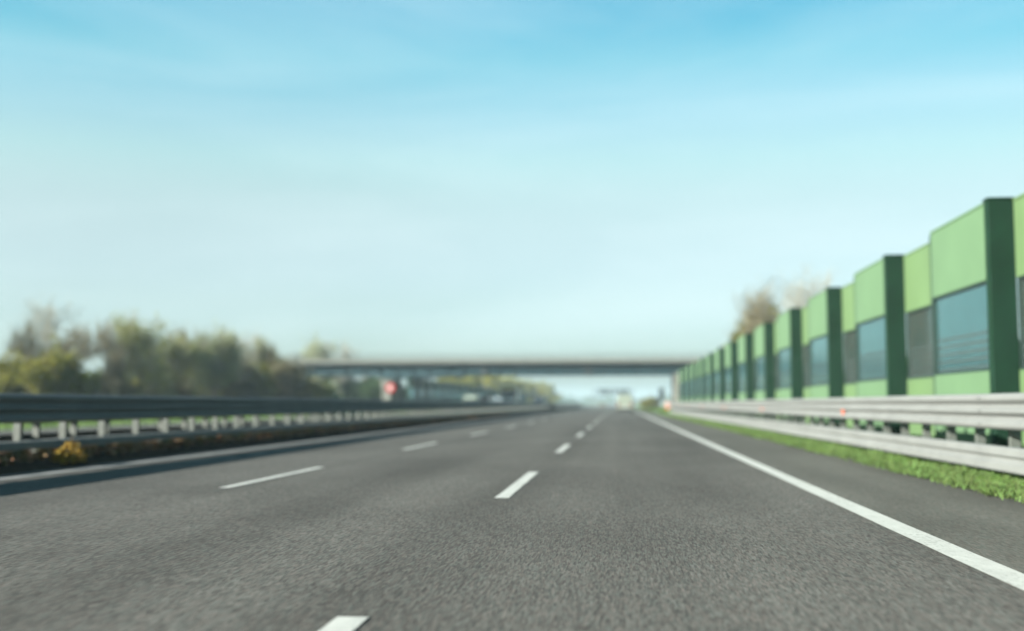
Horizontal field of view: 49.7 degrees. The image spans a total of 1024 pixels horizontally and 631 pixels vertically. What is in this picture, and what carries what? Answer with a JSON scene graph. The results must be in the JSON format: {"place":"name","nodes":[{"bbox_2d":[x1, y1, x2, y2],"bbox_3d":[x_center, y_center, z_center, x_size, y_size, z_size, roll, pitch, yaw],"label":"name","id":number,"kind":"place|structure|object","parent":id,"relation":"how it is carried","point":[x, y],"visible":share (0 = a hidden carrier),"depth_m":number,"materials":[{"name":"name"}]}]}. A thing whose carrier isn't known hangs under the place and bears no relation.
{"place":"outdoors","nodes":[
{"label":"outdoors","id":0,"kind":"place"},
{"bbox_2d":[87,373,345,398],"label":"embankment","id":1,"kind":"structure","parent":0,"point":[333,396],"depth_m":173.99,"materials":[{"name":"green plant"}]},
{"bbox_2d":[0,406,592,474],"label":"median","id":2,"kind":"object","parent":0,"point":[35,465],"visible":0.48,"depth_m":24.97,"materials":[{"name":"concrete"}]},
{"bbox_2d":[49,439,86,463],"bbox_3d":[-7.684,2.375,19.198,0.476,0.474,0.966,0,-5,5],"label":"yellow shrub","id":3,"kind":"object","parent":2,"relation":"on","point":[63,456],"visible":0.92,"depth_m":19.08,"materials":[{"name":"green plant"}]},
{"bbox_2d":[0,413,494,465],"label":"weeds","id":4,"kind":"object","parent":2,"relation":"on","point":[131,449],"visible":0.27,"depth_m":25.25,"materials":[{"name":"green plant"}]},
{"bbox_2d":[0,413,511,465],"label":"fallen leaves","id":5,"kind":"object","parent":2,"relation":"on","point":[176,443],"visible":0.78,"depth_m":27.43,"materials":[{"name":"brown plant"}]},
{"bbox_2d":[0,407,517,451],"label":"guardrail","id":6,"kind":"object","parent":2,"relation":"on","point":[38,434],"visible":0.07,"depth_m":30.80,"materials":[{"name":"grey metal"}]},
{"bbox_2d":[0,393,581,461],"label":"guardrail","id":7,"kind":"object","parent":2,"relation":"on","point":[17,410],"visible":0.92,"depth_m":26.12,"materials":[{"name":"grey metal"}]},
{"bbox_2d":[385,382,394,399],"bbox_3d":[-6.011,4.468,54.631,0.500,2.350,0.086,0,-5,5],"label":"speed limit sign","id":8,"kind":"object","parent":2,"relation":"on","point":[390,387],"visible":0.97,"depth_m":54.66,"materials":[{"name":"metal"}]},
{"bbox_2d":[0,404,598,429],"bbox_3d":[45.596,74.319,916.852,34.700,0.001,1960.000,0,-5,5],"label":"verge","id":9,"kind":"structure","parent":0,"point":[174,422],"depth_m":65.03,"materials":[{"name":"green plant"}]},
{"bbox_2d":[3,317,55,362],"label":"bare tree","id":10,"kind":"object","parent":9,"relation":"on","point":[25,350],"visible":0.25,"depth_m":88.56,"materials":[{"name":"green plant"}]},
{"bbox_2d":[8,291,88,366],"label":"bare tree","id":11,"kind":"object","parent":9,"relation":"on","point":[47,324],"visible":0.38,"depth_m":101.92,"materials":[{"name":"green plant"}]},
{"bbox_2d":[0,330,102,394],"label":"shrub","id":12,"kind":"object","parent":9,"relation":"on","point":[56,373],"visible":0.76,"depth_m":76.90,"materials":[{"name":"green plant"}]},
{"bbox_2d":[34,316,100,394],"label":"bare tree","id":13,"kind":"object","parent":9,"relation":"on","point":[82,350],"visible":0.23,"depth_m":92.46,"materials":[{"name":"green plant"}]},
{"bbox_2d":[90,312,138,395],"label":"bare tree","id":14,"kind":"object","parent":9,"relation":"on","point":[114,373],"visible":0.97,"depth_m":91.56,"materials":[{"name":"green plant"}]},
{"bbox_2d":[89,363,142,395],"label":"shrub","id":15,"kind":"object","parent":9,"relation":"on","point":[127,387],"visible":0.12,"depth_m":95.07,"materials":[{"name":"green plant"}]},
{"bbox_2d":[96,313,163,383],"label":"bare tree","id":16,"kind":"object","parent":9,"relation":"on","point":[149,327],"visible":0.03,"depth_m":103.37,"materials":[{"name":"green plant"}]},
{"bbox_2d":[104,308,186,396],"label":"leafy tree","id":17,"kind":"object","parent":9,"relation":"on","point":[131,330],"visible":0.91,"depth_m":94.59,"materials":[{"name":"green plant"}]},
{"bbox_2d":[128,329,193,388],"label":"leafy tree","id":18,"kind":"object","parent":9,"relation":"on","point":[175,356],"visible":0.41,"depth_m":100.56,"materials":[{"name":"green plant"}]},
{"bbox_2d":[165,319,208,380],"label":"bare tree","id":19,"kind":"object","parent":9,"relation":"on","point":[183,333],"visible":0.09,"depth_m":109.34,"materials":[{"name":"green plant"}]},
{"bbox_2d":[171,367,210,396],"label":"shrub","id":20,"kind":"object","parent":9,"relation":"on","point":[183,391],"visible":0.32,"depth_m":103.31,"materials":[{"name":"green plant"}]},
{"bbox_2d":[180,329,211,385],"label":"bare tree","id":21,"kind":"object","parent":9,"relation":"on","point":[190,356],"visible":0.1,"depth_m":105.23,"materials":[{"name":"green plant"}]},
{"bbox_2d":[178,337,227,396],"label":"leafy tree","id":22,"kind":"object","parent":9,"relation":"on","point":[194,362],"visible":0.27,"depth_m":102.28,"materials":[{"name":"green plant"}]},
{"bbox_2d":[186,318,255,396],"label":"leafy tree","id":23,"kind":"object","parent":9,"relation":"on","point":[227,362],"visible":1,"depth_m":98.95,"materials":[{"name":"green plant"}]},
{"bbox_2d":[208,328,251,362],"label":"bare tree","id":24,"kind":"object","parent":9,"relation":"on","point":[230,345],"visible":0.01,"depth_m":111.56,"materials":[{"name":"green plant"}]},
{"bbox_2d":[226,328,265,386],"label":"bare tree","id":25,"kind":"object","parent":9,"relation":"on","point":[249,358],"visible":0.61,"depth_m":107.03,"materials":[{"name":"green plant"}]},
{"bbox_2d":[228,349,280,397],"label":"shrub","id":26,"kind":"object","parent":9,"relation":"on","point":[265,386],"visible":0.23,"depth_m":108.36,"materials":[{"name":"green plant"}]},
{"bbox_2d":[249,323,273,378],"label":"poplar tree","id":27,"kind":"object","parent":9,"relation":"on","point":[261,353],"visible":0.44,"depth_m":115.06,"materials":[{"name":"green plant"}]},
{"bbox_2d":[246,335,280,368],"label":"bare tree","id":28,"kind":"object","parent":9,"relation":"on","point":[273,353],"visible":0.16,"depth_m":122.25,"materials":[{"name":"green plant"}]},
{"bbox_2d":[247,341,288,365],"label":"leafy tree","id":29,"kind":"object","parent":9,"relation":"on","point":[276,356],"visible":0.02,"depth_m":147.92,"materials":[{"name":"green plant"}]},
{"bbox_2d":[267,351,317,398],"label":"shrub","id":30,"kind":"object","parent":9,"relation":"on","point":[292,382],"visible":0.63,"depth_m":119.01,"materials":[{"name":"green plant"}]},
{"bbox_2d":[278,350,312,392],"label":"bare tree","id":31,"kind":"object","parent":9,"relation":"on","point":[295,361],"visible":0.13,"depth_m":128.53,"materials":[{"name":"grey plant"}]},
{"bbox_2d":[299,331,341,384],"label":"leafy tree","id":32,"kind":"object","parent":9,"relation":"on","point":[314,347],"visible":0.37,"depth_m":181.92,"materials":[{"name":"green plant"}]},
{"bbox_2d":[302,375,338,398],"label":"shrub","id":33,"kind":"object","parent":9,"relation":"on","point":[323,393],"visible":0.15,"depth_m":129.43,"materials":[{"name":"green plant"}]},
{"bbox_2d":[323,377,345,395],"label":"shrub","id":34,"kind":"object","parent":9,"relation":"on","point":[330,382],"visible":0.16,"depth_m":196.49,"materials":[{"name":"green plant"}]},
{"bbox_2d":[327,338,360,395],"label":"bare tree","id":35,"kind":"object","parent":9,"relation":"on","point":[345,356],"visible":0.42,"depth_m":187.59,"materials":[{"name":"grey plant"}]},
{"bbox_2d":[337,379,361,398],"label":"shrub","id":36,"kind":"object","parent":9,"relation":"on","point":[343,389],"visible":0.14,"depth_m":184.88,"materials":[{"name":"green plant"}]},
{"bbox_2d":[346,377,381,399],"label":"shrub","id":37,"kind":"object","parent":9,"relation":"on","point":[370,388],"visible":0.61,"depth_m":181.75,"materials":[{"name":"green plant"}]},
{"bbox_2d":[401,384,406,399],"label":"shrub","id":38,"kind":"object","parent":9,"relation":"on","point":[404,393],"visible":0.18,"depth_m":186.25,"materials":[{"name":"green plant"}]},
{"bbox_2d":[437,377,481,385],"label":"leafy tree","id":39,"kind":"object","parent":9,"relation":"on","point":[475,381],"visible":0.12,"depth_m":257.43,"materials":[{"name":"green plant"}]},
{"bbox_2d":[407,377,526,409],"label":"noise barrier","id":40,"kind":"object","parent":9,"relation":"on","point":[418,389],"visible":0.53,"depth_m":191.57,"materials":[{"name":"grey"}]},
{"bbox_2d":[478,376,509,396],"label":"leafy tree","id":41,"kind":"object","parent":9,"relation":"on","point":[489,381],"visible":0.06,"depth_m":280.82,"materials":[{"name":"green plant"}]},
{"bbox_2d":[495,376,511,388],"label":"leafy tree","id":42,"kind":"object","parent":9,"relation":"on","point":[501,384],"visible":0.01,"depth_m":331.96,"materials":[{"name":"green plant"}]},
{"bbox_2d":[499,377,529,401],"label":"leafy tree","id":43,"kind":"object","parent":9,"relation":"on","point":[513,386],"visible":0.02,"depth_m":353.30,"materials":[{"name":"green plant"}]},
{"bbox_2d":[506,376,531,395],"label":"leafy tree","id":44,"kind":"object","parent":9,"relation":"on","point":[522,387],"visible":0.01,"depth_m":376.62,"materials":[{"name":"green plant"}]},
{"bbox_2d":[522,379,539,399],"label":"leafy tree","id":45,"kind":"object","parent":9,"relation":"on","point":[532,393],"visible":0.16,"depth_m":410.50,"materials":[{"name":"green plant"}]},
{"bbox_2d":[527,380,557,402],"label":"leafy tree","id":46,"kind":"object","parent":9,"relation":"on","point":[545,392],"visible":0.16,"depth_m":441.35,"materials":[{"name":"green plant"}]},
{"bbox_2d":[541,382,563,402],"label":"leafy tree","id":47,"kind":"object","parent":9,"relation":"on","point":[550,388],"visible":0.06,"depth_m":475.87,"materials":[{"name":"green plant"}]},
{"bbox_2d":[0,404,607,441],"bbox_3d":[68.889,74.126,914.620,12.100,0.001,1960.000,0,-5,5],"label":"opposite road","id":48,"kind":"structure","parent":0,"point":[111,427],"depth_m":52.83,"materials":[{"name":"grey asphalt"}]},
{"bbox_2d":[463,395,479,410],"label":"van","id":49,"kind":"object","parent":48,"relation":"on","point":[471,397],"visible":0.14,"depth_m":149.78,"materials":[{"name":"white metal"}]},
{"bbox_2d":[480,396,491,408],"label":"van","id":50,"kind":"object","parent":48,"relation":"on","point":[485,398],"visible":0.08,"depth_m":169.67,"materials":[{"name":"grey metal"}]},
{"bbox_2d":[493,397,500,409],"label":"van","id":51,"kind":"object","parent":48,"relation":"on","point":[496,399],"visible":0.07,"depth_m":185.40,"materials":[{"name":"grey metal"}]},
{"bbox_2d":[500,389,518,401],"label":"box truck","id":52,"kind":"object","parent":48,"relation":"on","point":[509,395],"visible":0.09,"depth_m":166.74,"materials":[{"name":"grey metal"}]},
{"bbox_2d":[534,396,544,402],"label":"box truck","id":53,"kind":"object","parent":48,"relation":"on","point":[540,399],"visible":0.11,"depth_m":258.54,"materials":[{"name":"grey metal"}]},
{"bbox_2d":[0,404,1023,630],"bbox_3d":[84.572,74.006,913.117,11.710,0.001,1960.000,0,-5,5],"label":"road","id":54,"kind":"structure","parent":0,"point":[612,520],"depth_m":8.52,"materials":[{"name":"grey asphalt"}]},
{"bbox_2d":[0,406,596,479],"bbox_3d":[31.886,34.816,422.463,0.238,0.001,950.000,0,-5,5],"label":"road marking","id":55,"kind":"object","parent":54,"relation":"on","point":[206,453],"visible":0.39,"depth_m":22.20,"materials":[{"name":"paint"}]},
{"bbox_2d":[219,407,601,487],"bbox_3d":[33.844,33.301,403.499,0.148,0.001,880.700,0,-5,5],"label":"road marking","id":56,"kind":"object","parent":54,"relation":"on","point":[243,483],"visible":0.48,"depth_m":16.86,"materials":[{"name":"paint"}]},
{"bbox_2d":[319,406,615,630],"bbox_3d":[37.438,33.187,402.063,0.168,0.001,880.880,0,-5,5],"label":"road marking","id":57,"kind":"object","parent":54,"relation":"on","point":[341,623],"visible":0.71,"depth_m":5.58,"materials":[{"name":"paint"}]},
{"bbox_2d":[599,402,605,407],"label":"car","id":58,"kind":"object","parent":54,"relation":"on","point":[602,404],"visible":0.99,"depth_m":282.16,"materials":[{"name":"white metal"}]},
{"bbox_2d":[616,394,633,412],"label":"van","id":59,"kind":"object","parent":54,"relation":"on","point":[624,402],"visible":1,"depth_m":136.29,"materials":[{"name":"white metal"}]},
{"bbox_2d":[0,0,1023,403],"label":"sky","id":60,"kind":"structure","parent":0,"point":[389,177],"materials":[{"name":"blue"}]},
{"bbox_2d":[593,404,664,406],"bbox_3d":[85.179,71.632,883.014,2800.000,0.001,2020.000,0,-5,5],"label":"ground","id":61,"kind":"structure","parent":0,"point":[637,405],"depth_m":733.09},
{"bbox_2d":[177,351,708,401],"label":"road bridge","id":62,"kind":"structure","parent":61,"relation":"on","point":[395,372],"depth_m":161.14,"materials":[{"name":"concrete"}]},
{"bbox_2d":[554,393,670,404],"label":"wood","id":63,"kind":"object","parent":61,"relation":"on","point":[598,400],"visible":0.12,"depth_m":950.69,"materials":[{"name":"green plant"}]},
{"bbox_2d":[593,389,633,405],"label":"sign gantry","id":64,"kind":"object","parent":61,"relation":"on","point":[609,392],"visible":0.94,"depth_m":476.37,"materials":[{"name":"metal"}]},
{"bbox_2d":[633,407,1023,573],"bbox_3d":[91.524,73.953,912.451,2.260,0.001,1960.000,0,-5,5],"label":"shoulder","id":65,"kind":"object","parent":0,"point":[989,527],"depth_m":13.07},
{"bbox_2d":[633,410,1023,589],"bbox_3d":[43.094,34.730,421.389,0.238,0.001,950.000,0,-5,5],"label":"road marking","id":66,"kind":"object","parent":65,"relation":"on","point":[1013,577],"visible":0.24,"depth_m":9.41,"materials":[{"name":"paint"}]},
{"bbox_2d":[634,407,1023,502],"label":"verge","id":67,"kind":"structure","parent":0,"point":[658,410],"depth_m":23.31,"materials":[{"name":"green plant"}]},
{"bbox_2d":[637,394,657,408],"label":"shrub","id":68,"kind":"object","parent":67,"relation":"on","point":[649,402],"visible":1,"depth_m":219.19,"materials":[{"name":"green plant"}]},
{"bbox_2d":[646,395,661,407],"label":"shrub","id":69,"kind":"object","parent":67,"relation":"on","point":[658,405],"visible":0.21,"depth_m":246.38,"materials":[{"name":"green plant"}]},
{"bbox_2d":[659,388,663,410],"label":"marker sign","id":70,"kind":"object","parent":67,"relation":"on","point":[661,393],"visible":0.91,"depth_m":148.35,"materials":[{"name":"metal"}]},
{"bbox_2d":[718,301,781,371],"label":"leafy tree","id":71,"kind":"object","parent":67,"relation":"on","point":[735,337],"visible":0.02,"depth_m":96.23,"materials":[{"name":"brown plant"}]},
{"bbox_2d":[721,275,805,336],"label":"bare tree","id":72,"kind":"object","parent":67,"relation":"on","point":[766,293],"visible":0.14,"depth_m":107.56,"materials":[{"name":"brown plant"}]},
{"bbox_2d":[735,282,803,383],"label":"bare tree","id":73,"kind":"object","parent":67,"relation":"on","point":[757,314],"visible":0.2,"depth_m":93.99,"materials":[{"name":"brown plant"}]},
{"bbox_2d":[770,263,843,373],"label":"bare tree","id":74,"kind":"object","parent":67,"relation":"on","point":[804,292],"visible":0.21,"depth_m":69.21,"materials":[{"name":"beige plant"}]},
{"bbox_2d":[665,393,1023,476],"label":"guardrail","id":75,"kind":"object","parent":67,"relation":"on","point":[980,413],"visible":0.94,"depth_m":20.39,"materials":[{"name":"silver metal"}]},
{"bbox_2d":[679,193,1023,447],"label":"noise barrier","id":76,"kind":"object","parent":67,"relation":"on","point":[946,295],"visible":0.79,"depth_m":28.16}
]}

